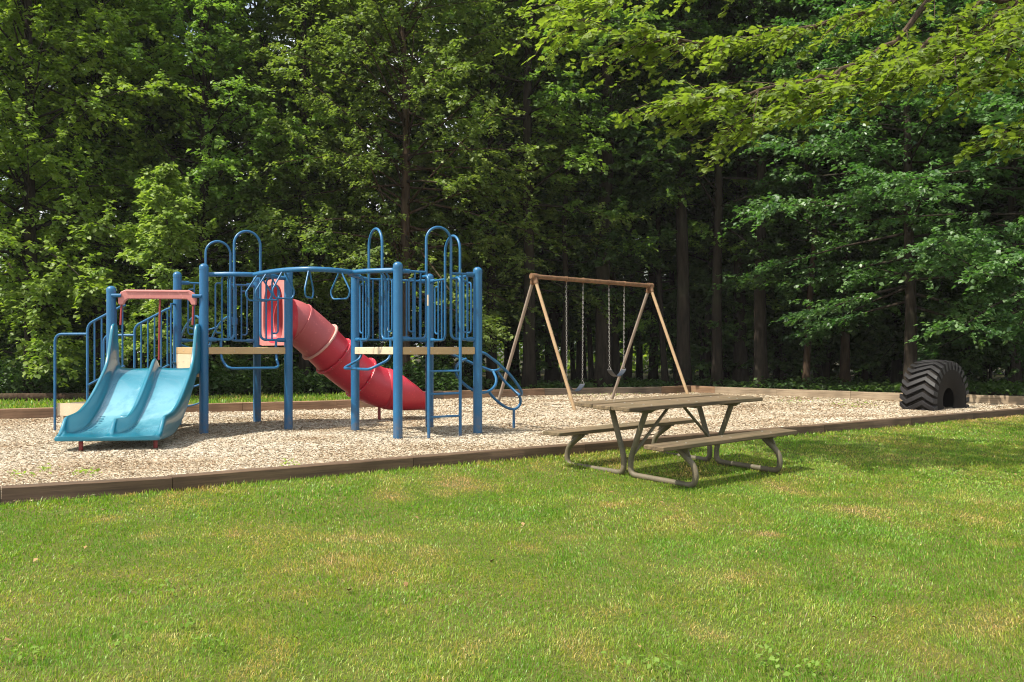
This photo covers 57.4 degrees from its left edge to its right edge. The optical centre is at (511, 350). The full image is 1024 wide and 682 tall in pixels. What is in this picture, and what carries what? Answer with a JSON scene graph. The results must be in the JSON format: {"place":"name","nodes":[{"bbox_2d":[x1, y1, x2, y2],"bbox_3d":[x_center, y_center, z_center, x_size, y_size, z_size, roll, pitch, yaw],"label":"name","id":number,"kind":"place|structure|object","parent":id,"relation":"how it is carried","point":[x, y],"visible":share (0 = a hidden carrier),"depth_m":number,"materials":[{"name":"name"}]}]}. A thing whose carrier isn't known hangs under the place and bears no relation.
{"place":"outdoors","nodes":[
{"label":"outdoors","id":0,"kind":"place"},
{"bbox_2d":[0,394,347,408],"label":"grass strip ground","id":1,"kind":"structure","parent":0,"point":[190,401],"depth_m":21.38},
{"bbox_2d":[0,393,90,400],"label":"fallen log","id":2,"kind":"object","parent":1,"relation":"on","point":[38,396],"visible":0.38,"depth_m":21.23,"materials":[{"name":"wood"}]},
{"bbox_2d":[97,162,233,367],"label":"sapling","id":3,"kind":"object","parent":1,"relation":"on","point":[181,242],"visible":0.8,"depth_m":22.18,"materials":[{"name":"green plant"}]},
{"bbox_2d":[0,1,871,353],"label":"sky","id":4,"kind":"structure","parent":0,"point":[248,6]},
{"bbox_2d":[0,392,1023,502],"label":"woodchip ground","id":5,"kind":"structure","parent":0,"point":[328,443],"depth_m":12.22,"materials":[{"name":"wood"}]},
{"bbox_2d":[54,226,522,450],"bbox_3d":[-3.608,-0.214,14.767,6.550,3.169,5.835,0,0,-27],"label":"play structure","id":6,"kind":"object","parent":5,"relation":"on","point":[134,403],"visible":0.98,"depth_m":13.53,"materials":[{"name":"teal plastic"}]},
{"bbox_2d":[7,392,876,478],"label":"bed weeds","id":7,"kind":"object","parent":5,"relation":"on","point":[85,470],"visible":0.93,"depth_m":9.34,"materials":[{"name":"green plant"}]},
{"bbox_2d":[443,388,544,398],"bbox_3d":[-0.453,1.151,24.084,3.048,0.264,0.144,0,0,-33],"label":"border timber","id":8,"kind":"object","parent":5,"relation":"on","point":[495,393],"visible":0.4,"depth_m":24.15,"materials":[{"name":"wood"}]},
{"bbox_2d":[496,273,688,409],"bbox_3d":[1.863,-0.133,20.850,4.195,2.935,2.714,0,0,-44],"label":"swing set","id":9,"kind":"object","parent":5,"relation":"on","point":[534,277],"visible":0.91,"depth_m":20.33,"materials":[{"name":"wood"}]},
{"bbox_2d":[564,285,584,391],"bbox_3d":[1.365,-0.277,20.357,0.566,2.355,0.150,0,0,-44],"label":"belt swing","id":10,"kind":"object","parent":9,"relation":"hanging from","point":[580,387],"visible":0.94,"depth_m":20.45,"materials":[{"name":"metal"}]},
{"bbox_2d":[607,289,625,376],"bbox_3d":[2.384,-0.424,21.325,0.566,2.051,0.150,0,0,-44],"label":"belt swing","id":11,"kind":"object","parent":9,"relation":"hanging from","point":[619,374],"visible":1,"depth_m":21.31,"materials":[{"name":"metal"}]},
{"bbox_2d":[899,360,968,410],"bbox_3d":[8.700,1.020,19.260,1.649,1.649,0.704,0,0,-40],"label":"giant tyre","id":12,"kind":"object","parent":5,"relation":"on","point":[934,385],"visible":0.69,"depth_m":18.89,"materials":[{"name":"rubber"}]},
{"bbox_2d":[0,390,1023,681],"bbox_3d":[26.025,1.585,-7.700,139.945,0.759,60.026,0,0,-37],"label":"lawn ground","id":13,"kind":"structure","parent":0,"point":[684,624],"depth_m":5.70,"materials":[{"name":"plant"}]},
{"bbox_2d":[1,476,171,504],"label":"border timber","id":14,"kind":"object","parent":13,"relation":"on","point":[36,492],"visible":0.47,"depth_m":7.68,"materials":[{"name":"wood"}]},
{"bbox_2d":[168,456,412,490],"bbox_3d":[-1.993,1.222,8.805,2.415,0.280,0.144,0,1,-38],"label":"border timber","id":15,"kind":"object","parent":13,"relation":"on","point":[240,476],"visible":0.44,"depth_m":8.65,"materials":[{"name":"wood"}]},
{"bbox_2d":[409,443,584,468],"bbox_3d":[-0.117,1.224,10.246,2.302,0.280,0.145,0,0,-37],"label":"border timber","id":16,"kind":"object","parent":13,"relation":"on","point":[441,459],"visible":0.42,"depth_m":10.10,"materials":[{"name":"wood"}]},
{"bbox_2d":[5,461,1023,679],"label":"lawn clover","id":17,"kind":"object","parent":13,"relation":"on","point":[771,657],"visible":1,"depth_m":4.42,"materials":[{"name":"green plant"}]},
{"bbox_2d":[583,432,717,452],"bbox_3d":[1.734,1.223,11.621,2.296,0.280,0.143,0,1,-37],"label":"border timber","id":18,"kind":"object","parent":13,"relation":"on","point":[603,446],"visible":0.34,"depth_m":11.31,"materials":[{"name":"wood"}]},
{"bbox_2d":[543,393,796,487],"bbox_3d":[1.748,0.918,10.166,2.386,0.777,1.775,-1,3,-43],"label":"picnic table","id":19,"kind":"object","parent":13,"relation":"on","point":[645,406],"visible":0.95,"depth_m":9.92,"materials":[{"name":"brown wood"}]},
{"bbox_2d":[494,0,1023,185],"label":"maple tree","id":20,"kind":"object","parent":13,"relation":"on","point":[970,52],"visible":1,"depth_m":10.17,"materials":[{"name":"green plant"}]},
{"bbox_2d":[716,424,823,436],"bbox_3d":[3.584,1.222,12.995,2.302,0.281,0.144,0,0,-37],"label":"border timber","id":21,"kind":"object","parent":13,"relation":"on","point":[804,429],"visible":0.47,"depth_m":13.29,"materials":[{"name":"wood"}]},
{"bbox_2d":[821,417,910,431],"bbox_3d":[5.434,1.217,14.371,2.296,0.281,0.142,0,0,-37],"label":"border timber","id":22,"kind":"object","parent":13,"relation":"on","point":[867,424],"visible":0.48,"depth_m":14.28,"materials":[{"name":"wood"}]},
{"bbox_2d":[910,412,972,425],"bbox_3d":[7.157,1.218,15.675,2.018,0.281,0.144,0,0,-38],"label":"border timber","id":23,"kind":"object","parent":13,"relation":"on","point":[937,418],"visible":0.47,"depth_m":15.56,"materials":[{"name":"wood"}]},
{"bbox_2d":[973,408,1023,418],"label":"border timber","id":24,"kind":"object","parent":13,"relation":"on","point":[998,413],"visible":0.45,"depth_m":16.81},
{"bbox_2d":[2,353,1023,395],"bbox_3d":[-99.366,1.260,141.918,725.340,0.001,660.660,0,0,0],"label":"forest floor","id":25,"kind":"structure","parent":0,"point":[997,376],"depth_m":43.11,"materials":[{"name":"soil"}]},
{"bbox_2d":[0,407,60,418],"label":"border timber","id":26,"kind":"object","parent":25,"relation":"on","point":[26,413],"visible":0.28,"depth_m":16.60,"materials":[{"name":"wood"}]},
{"bbox_2d":[0,0,138,391],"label":"broadleaf tree","id":27,"kind":"object","parent":25,"relation":"on","point":[59,10],"visible":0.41,"depth_m":24.76,"materials":[{"name":"green plant"}]},
{"bbox_2d":[0,0,141,365],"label":"broadleaf tree","id":28,"kind":"object","parent":25,"relation":"on","point":[4,334],"visible":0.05,"depth_m":27.11,"materials":[{"name":"green plant"}]},
{"bbox_2d":[0,0,216,392],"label":"broadleaf tree","id":29,"kind":"object","parent":25,"relation":"on","point":[33,312],"visible":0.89,"depth_m":23.31,"materials":[{"name":"green plant"}]},
{"bbox_2d":[0,0,242,388],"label":"broadleaf tree","id":30,"kind":"object","parent":25,"relation":"on","point":[120,260],"visible":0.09,"depth_m":28.81,"materials":[{"name":"green plant"}]},
{"bbox_2d":[0,0,252,371],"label":"broadleaf tree","id":31,"kind":"object","parent":25,"relation":"on","point":[97,78],"visible":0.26,"depth_m":26.06,"materials":[{"name":"green plant"}]},
{"bbox_2d":[9,1,251,367],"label":"broadleaf tree","id":32,"kind":"object","parent":25,"relation":"on","point":[214,266],"visible":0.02,"depth_m":29.84,"materials":[{"name":"green plant"}]},
{"bbox_2d":[2,0,299,371],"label":"broadleaf tree","id":33,"kind":"object","parent":25,"relation":"on","point":[152,128],"visible":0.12,"depth_m":27.91,"materials":[{"name":"green plant"}]},
{"bbox_2d":[58,0,353,393],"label":"broadleaf tree","id":34,"kind":"object","parent":25,"relation":"on","point":[202,38],"visible":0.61,"depth_m":26.22,"materials":[{"name":"green plant"}]},
{"bbox_2d":[115,47,300,364],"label":"broadleaf tree","id":35,"kind":"object","parent":25,"relation":"on","point":[243,326],"visible":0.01,"depth_m":33.02,"materials":[{"name":"green plant"}]},
{"bbox_2d":[186,402,242,412],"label":"border timber","id":36,"kind":"object","parent":25,"relation":"on","point":[222,407],"visible":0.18,"depth_m":18.22,"materials":[{"name":"wood"}]},
{"bbox_2d":[163,6,294,369],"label":"broadleaf tree","id":37,"kind":"object","parent":25,"relation":"on","point":[214,358],"visible":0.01,"depth_m":33.78,"materials":[{"name":"green plant"}]},
{"bbox_2d":[90,0,395,388],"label":"broadleaf tree","id":38,"kind":"object","parent":25,"relation":"on","point":[245,266],"visible":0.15,"depth_m":28.77,"materials":[{"name":"green plant"}]},
{"bbox_2d":[242,400,336,411],"bbox_3d":[-4.481,1.159,18.898,1.886,0.251,0.145,0,0,-26],"label":"border timber","id":39,"kind":"object","parent":25,"relation":"on","point":[302,405],"visible":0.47,"depth_m":18.91,"materials":[{"name":"wood"}]},
{"bbox_2d":[158,0,455,392],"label":"broadleaf tree","id":40,"kind":"object","parent":25,"relation":"on","point":[302,17],"visible":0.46,"depth_m":27.39,"materials":[{"name":"green plant"}]},
{"bbox_2d":[216,46,412,371],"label":"broadleaf tree","id":41,"kind":"object","parent":25,"relation":"on","point":[345,333],"visible":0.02,"depth_m":30.49,"materials":[{"name":"green plant"}]},
{"bbox_2d":[232,0,463,364],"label":"broadleaf tree","id":42,"kind":"object","parent":25,"relation":"on","point":[411,245],"visible":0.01,"depth_m":33.41,"materials":[{"name":"green plant"}]},
{"bbox_2d":[337,399,373,408],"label":"border timber","id":43,"kind":"object","parent":25,"relation":"on","point":[344,403],"visible":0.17,"depth_m":19.36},
{"bbox_2d":[225,0,512,346],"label":"broadleaf tree","id":44,"kind":"object","parent":25,"relation":"on","point":[366,225],"visible":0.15,"depth_m":28.83,"materials":[{"name":"green plant"}]},
{"bbox_2d":[223,0,575,380],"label":"broadleaf tree","id":45,"kind":"object","parent":25,"relation":"on","point":[403,241],"visible":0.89,"depth_m":26.22,"materials":[{"name":"green plant"}]},
{"bbox_2d":[4,231,801,372],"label":"thicket foliage","id":46,"kind":"object","parent":25,"relation":"on","point":[645,357],"visible":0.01,"depth_m":51.82,"materials":[{"name":"green plant"}]},
{"bbox_2d":[360,0,543,384],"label":"broadleaf tree","id":47,"kind":"object","parent":25,"relation":"on","point":[442,343],"visible":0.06,"depth_m":32.52,"materials":[{"name":"green plant"}]},
{"bbox_2d":[365,28,547,381],"bbox_3d":[-1.970,-5.207,33.986,7.528,13.782,7.732,0,0,13],"label":"broadleaf tree","id":48,"kind":"object","parent":25,"relation":"on","point":[469,368],"visible":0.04,"depth_m":32.69,"materials":[{"name":"green plant"}]},
{"bbox_2d":[424,229,501,389],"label":"sapling","id":49,"kind":"object","parent":25,"relation":"on","point":[467,356],"visible":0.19,"depth_m":29.75,"materials":[{"name":"green plant"}]},
{"bbox_2d":[398,0,579,381],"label":"broadleaf tree","id":50,"kind":"object","parent":25,"relation":"on","point":[516,357],"depth_m":35.80,"materials":[{"name":"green plant"}]},
{"bbox_2d":[339,0,650,389],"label":"broadleaf tree","id":51,"kind":"object","parent":25,"relation":"on","point":[436,214],"visible":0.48,"depth_m":28.93,"materials":[{"name":"green plant"}]},
{"bbox_2d":[415,39,595,379],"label":"broadleaf tree","id":52,"kind":"object","parent":25,"relation":"on","point":[507,351],"visible":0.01,"depth_m":33.96,"materials":[{"name":"green plant"}]},
{"bbox_2d":[0,340,1023,395],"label":"undergrowth","id":53,"kind":"object","parent":25,"relation":"on","point":[12,378],"visible":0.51,"depth_m":26.15,"materials":[{"name":"green plant"}]},
{"bbox_2d":[373,0,669,388],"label":"broadleaf tree","id":54,"kind":"object","parent":25,"relation":"on","point":[528,377],"visible":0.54,"depth_m":27.90,"materials":[{"name":"green plant"}]},
{"bbox_2d":[448,13,648,382],"bbox_3d":[0.996,-5.222,33.876,7.545,13.813,7.749,0,0,26],"label":"broadleaf tree","id":55,"kind":"object","parent":25,"relation":"on","point":[573,319],"visible":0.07,"depth_m":32.29,"materials":[{"name":"green plant"}]},
{"bbox_2d":[445,12,657,382],"bbox_3d":[1.332,-6.749,33.067,7.910,16.325,8.098,0,0,-22],"label":"broadleaf tree","id":56,"kind":"object","parent":25,"relation":"on","point":[552,374],"visible":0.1,"depth_m":31.89,"materials":[{"name":"green plant"}]},
{"bbox_2d":[474,0,667,387],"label":"broadleaf tree","id":57,"kind":"object","parent":25,"relation":"on","point":[613,235],"visible":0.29,"depth_m":29.48,"materials":[{"name":"green plant"}]},
{"bbox_2d":[466,11,675,384],"bbox_3d":[2.690,-8.960,34.536,7.607,20.725,8.004,0,0,-36],"label":"broadleaf tree","id":58,"kind":"object","parent":25,"relation":"on","point":[579,359],"visible":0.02,"depth_m":33.85,"materials":[{"name":"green plant"}]},
{"bbox_2d":[543,388,603,394],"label":"border timber","id":59,"kind":"object","parent":25,"relation":"on","point":[557,391],"visible":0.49,"depth_m":25.13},
{"bbox_2d":[512,2,661,382],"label":"broadleaf tree","id":60,"kind":"object","parent":25,"relation":"on","point":[590,349],"visible":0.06,"depth_m":32.49,"materials":[{"name":"green plant"}]},
{"bbox_2d":[478,0,741,387],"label":"broadleaf tree","id":61,"kind":"object","parent":25,"relation":"on","point":[602,346],"visible":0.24,"depth_m":29.29,"materials":[{"name":"green plant"}]},
{"bbox_2d":[506,0,713,381],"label":"broadleaf tree","id":62,"kind":"object","parent":25,"relation":"on","point":[581,217],"visible":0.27,"depth_m":29.89,"materials":[{"name":"green plant"}]},
{"bbox_2d":[535,201,696,377],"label":"broadleaf tree","id":63,"kind":"object","parent":25,"relation":"on","point":[593,347],"visible":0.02,"depth_m":36.79,"materials":[{"name":"green plant"}]},
{"bbox_2d":[540,5,710,382],"bbox_3d":[4.308,-7.847,33.079,6.501,18.636,5.801,0,0,30],"label":"broadleaf tree","id":64,"kind":"object","parent":25,"relation":"on","point":[628,368],"visible":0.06,"depth_m":32.81,"materials":[{"name":"green plant"}]},
{"bbox_2d":[604,387,660,393],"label":"border timber","id":65,"kind":"object","parent":25,"relation":"on","point":[642,390],"visible":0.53,"depth_m":25.75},
{"bbox_2d":[625,57,647,380],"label":"broadleaf tree","id":66,"kind":"object","parent":25,"relation":"on","point":[639,361],"depth_m":37.92,"materials":[{"name":"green plant"}]},
{"bbox_2d":[573,3,747,386],"bbox_3d":[4.923,-7.091,30.835,5.959,17.083,5.317,0,0,5],"label":"broadleaf tree","id":67,"kind":"object","parent":25,"relation":"on","point":[666,235],"visible":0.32,"depth_m":30.48,"materials":[{"name":"green plant"}]},
{"bbox_2d":[511,1,813,385],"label":"broadleaf tree","id":68,"kind":"object","parent":25,"relation":"on","point":[652,313],"visible":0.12,"depth_m":30.76,"materials":[{"name":"green plant"}]},
{"bbox_2d":[593,4,752,374],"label":"broadleaf tree","id":69,"kind":"object","parent":25,"relation":"on","point":[695,339],"visible":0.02,"depth_m":35.13,"materials":[{"name":"green plant"}]},
{"bbox_2d":[612,4,737,377],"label":"broadleaf tree","id":70,"kind":"object","parent":25,"relation":"on","point":[671,282],"visible":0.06,"depth_m":32.76,"materials":[{"name":"green plant"}]},
{"bbox_2d":[661,386,690,393],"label":"border timber","id":71,"kind":"object","parent":25,"relation":"on","point":[672,389],"visible":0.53,"depth_m":26.36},
{"bbox_2d":[536,0,820,385],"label":"broadleaf tree","id":72,"kind":"object","parent":25,"relation":"on","point":[683,354],"visible":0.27,"depth_m":29.77,"materials":[{"name":"green plant"}]},
{"bbox_2d":[614,0,773,385],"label":"broadleaf tree","id":73,"kind":"object","parent":25,"relation":"on","point":[708,316],"visible":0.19,"depth_m":30.27,"materials":[{"name":"green plant"}]},
{"bbox_2d":[633,247,772,385],"bbox_3d":[6.370,-0.885,31.707,4.036,5.474,4.386,0,0,42],"label":"shrub","id":74,"kind":"object","parent":25,"relation":"on","point":[671,306],"visible":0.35,"depth_m":31.41,"materials":[{"name":"green plant"}]},
{"bbox_2d":[643,232,793,379],"bbox_3d":[7.528,-1.109,32.159,4.853,6.057,4.465,0,0,40],"label":"shrub","id":75,"kind":"object","parent":25,"relation":"on","point":[750,332],"visible":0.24,"depth_m":31.50,"materials":[{"name":"green plant"}]},
{"bbox_2d":[589,0,856,386],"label":"broadleaf tree","id":76,"kind":"object","parent":25,"relation":"on","point":[717,373],"visible":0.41,"depth_m":29.77,"materials":[{"name":"green plant"}]},
{"bbox_2d":[611,0,866,387],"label":"broadleaf tree","id":77,"kind":"object","parent":25,"relation":"on","point":[740,355],"visible":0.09,"depth_m":30.80,"materials":[{"name":"green plant"}]},
{"bbox_2d":[715,387,775,396],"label":"border timber","id":78,"kind":"object","parent":25,"relation":"on","point":[738,390],"visible":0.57,"depth_m":25.25,"materials":[{"name":"wood"}]},
{"bbox_2d":[662,3,828,376],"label":"broadleaf tree","id":79,"kind":"object","parent":25,"relation":"on","point":[715,18],"visible":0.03,"depth_m":31.46,"materials":[{"name":"green plant"}]},
{"bbox_2d":[640,22,868,374],"bbox_3d":[8.649,-5.392,33.798,7.744,14.178,7.954,0,0,18],"label":"broadleaf tree","id":80,"kind":"object","parent":25,"relation":"on","point":[784,365],"visible":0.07,"depth_m":31.22,"materials":[{"name":"green plant"}]},
{"bbox_2d":[672,1,837,377],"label":"broadleaf tree","id":81,"kind":"object","parent":25,"relation":"on","point":[729,164],"visible":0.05,"depth_m":30.76,"materials":[{"name":"green plant"}]},
{"bbox_2d":[598,0,923,387],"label":"broadleaf tree","id":82,"kind":"object","parent":25,"relation":"on","point":[760,367],"visible":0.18,"depth_m":29.28,"materials":[{"name":"green plant"}]},
{"bbox_2d":[690,9,854,379],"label":"broadleaf tree","id":83,"kind":"object","parent":25,"relation":"on","point":[740,188],"visible":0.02,"depth_m":31.00,"materials":[{"name":"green plant"}]},
{"bbox_2d":[723,275,837,383],"bbox_3d":[9.298,-0.666,32.494,3.930,4.904,3.616,0,0,21],"label":"shrub","id":84,"kind":"object","parent":25,"relation":"on","point":[772,313],"visible":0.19,"depth_m":31.70,"materials":[{"name":"green plant"}]},
{"bbox_2d":[664,0,904,382],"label":"broadleaf tree","id":85,"kind":"object","parent":25,"relation":"on","point":[793,305],"visible":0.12,"depth_m":30.52,"materials":[{"name":"green plant"}]},
{"bbox_2d":[710,0,897,389],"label":"broadleaf tree","id":86,"kind":"object","parent":25,"relation":"on","point":[788,168],"visible":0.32,"depth_m":28.65,"materials":[{"name":"green plant"}]},
{"bbox_2d":[776,389,850,399],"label":"border timber","id":87,"kind":"object","parent":25,"relation":"on","point":[814,393],"visible":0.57,"depth_m":23.78,"materials":[{"name":"wood"}]},
{"bbox_2d":[774,277,877,382],"bbox_3d":[10.818,-0.551,32.204,3.690,4.605,3.395,0,0,-3],"label":"shrub","id":88,"kind":"object","parent":25,"relation":"on","point":[814,361],"visible":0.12,"depth_m":31.24,"materials":[{"name":"green plant"}]},
{"bbox_2d":[693,0,963,385],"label":"broadleaf tree","id":89,"kind":"object","parent":25,"relation":"on","point":[869,318],"visible":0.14,"depth_m":29.77,"materials":[{"name":"green plant"}]},
{"bbox_2d":[747,8,931,382],"bbox_3d":[10.747,-8.463,31.725,6.037,19.903,5.387,0,0,7],"label":"broadleaf tree","id":90,"kind":"object","parent":25,"relation":"on","point":[826,369],"visible":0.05,"depth_m":31.16,"materials":[{"name":"green plant"}]},
{"bbox_2d":[769,228,925,387],"bbox_3d":[11.130,-1.082,31.703,4.414,5.987,4.797,0,0,-32],"label":"shrub","id":91,"kind":"object","parent":25,"relation":"on","point":[877,335],"visible":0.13,"depth_m":30.74,"materials":[{"name":"green plant"}]},
{"bbox_2d":[751,0,971,389],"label":"broadleaf tree","id":92,"kind":"object","parent":25,"relation":"on","point":[844,374],"visible":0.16,"depth_m":29.16,"materials":[{"name":"green plant"}]},
{"bbox_2d":[709,0,1023,392],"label":"broadleaf tree","id":93,"kind":"object","parent":25,"relation":"on","point":[912,248],"visible":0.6,"depth_m":24.59,"materials":[{"name":"green plant"}]},
{"bbox_2d":[850,391,902,400],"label":"border timber","id":94,"kind":"object","parent":25,"relation":"on","point":[875,395],"visible":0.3,"depth_m":22.68,"materials":[{"name":"wood"}]},
{"bbox_2d":[806,0,958,384],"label":"broadleaf tree","id":95,"kind":"object","parent":25,"relation":"on","point":[864,375],"visible":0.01,"depth_m":31.24,"materials":[{"name":"green plant"}]},
{"bbox_2d":[799,0,1007,383],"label":"broadleaf tree","id":96,"kind":"object","parent":25,"relation":"on","point":[896,368],"visible":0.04,"depth_m":31.81,"materials":[{"name":"green plant"}]},
{"bbox_2d":[801,0,1023,361],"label":"broadleaf tree","id":97,"kind":"object","parent":25,"relation":"on","point":[992,258],"visible":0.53,"depth_m":22.85,"materials":[{"name":"green plant"}]},
{"bbox_2d":[830,1,1023,385],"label":"broadleaf tree","id":98,"kind":"object","parent":25,"relation":"on","point":[949,140],"visible":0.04,"depth_m":30.38,"materials":[{"name":"green plant"}]},
{"bbox_2d":[840,21,1023,374],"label":"broadleaf tree","id":99,"kind":"object","parent":25,"relation":"on","point":[876,216],"visible":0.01,"depth_m":31.34,"materials":[{"name":"green plant"}]},
{"bbox_2d":[854,211,1023,390],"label":"shrub","id":100,"kind":"object","parent":25,"relation":"on","point":[947,285],"visible":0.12,"depth_m":29.17,"materials":[{"name":"green plant"}]},
{"bbox_2d":[872,0,1023,378],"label":"broadleaf tree","id":101,"kind":"object","parent":25,"relation":"on","point":[962,208],"visible":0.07,"depth_m":29.40,"materials":[{"name":"green plant"}]},
{"bbox_2d":[873,48,1023,392],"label":"broadleaf tree","id":102,"kind":"object","parent":25,"relation":"on","point":[1013,207],"visible":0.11,"depth_m":27.92,"materials":[{"name":"green plant"}]},
{"bbox_2d":[877,28,1023,390],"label":"broadleaf tree","id":103,"kind":"object","parent":25,"relation":"on","point":[986,347],"visible":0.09,"depth_m":29.12,"materials":[{"name":"green plant"}]},
{"bbox_2d":[898,260,1021,382],"bbox_3d":[14.455,-0.586,29.620,3.762,4.695,3.462,0,0,-19],"label":"shrub","id":104,"kind":"object","parent":25,"relation":"on","point":[966,364],"visible":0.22,"depth_m":29.01,"materials":[{"name":"green plant"}]},
{"bbox_2d":[919,265,1023,388],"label":"shrub","id":105,"kind":"object","parent":25,"relation":"on","point":[1008,345],"visible":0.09,"depth_m":28.96,"materials":[{"name":"green plant"}]},
{"bbox_2d":[966,394,1023,404],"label":"border timber","id":106,"kind":"object","parent":25,"relation":"on","point":[1001,399],"visible":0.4,"depth_m":20.96,"materials":[{"name":"wood"}]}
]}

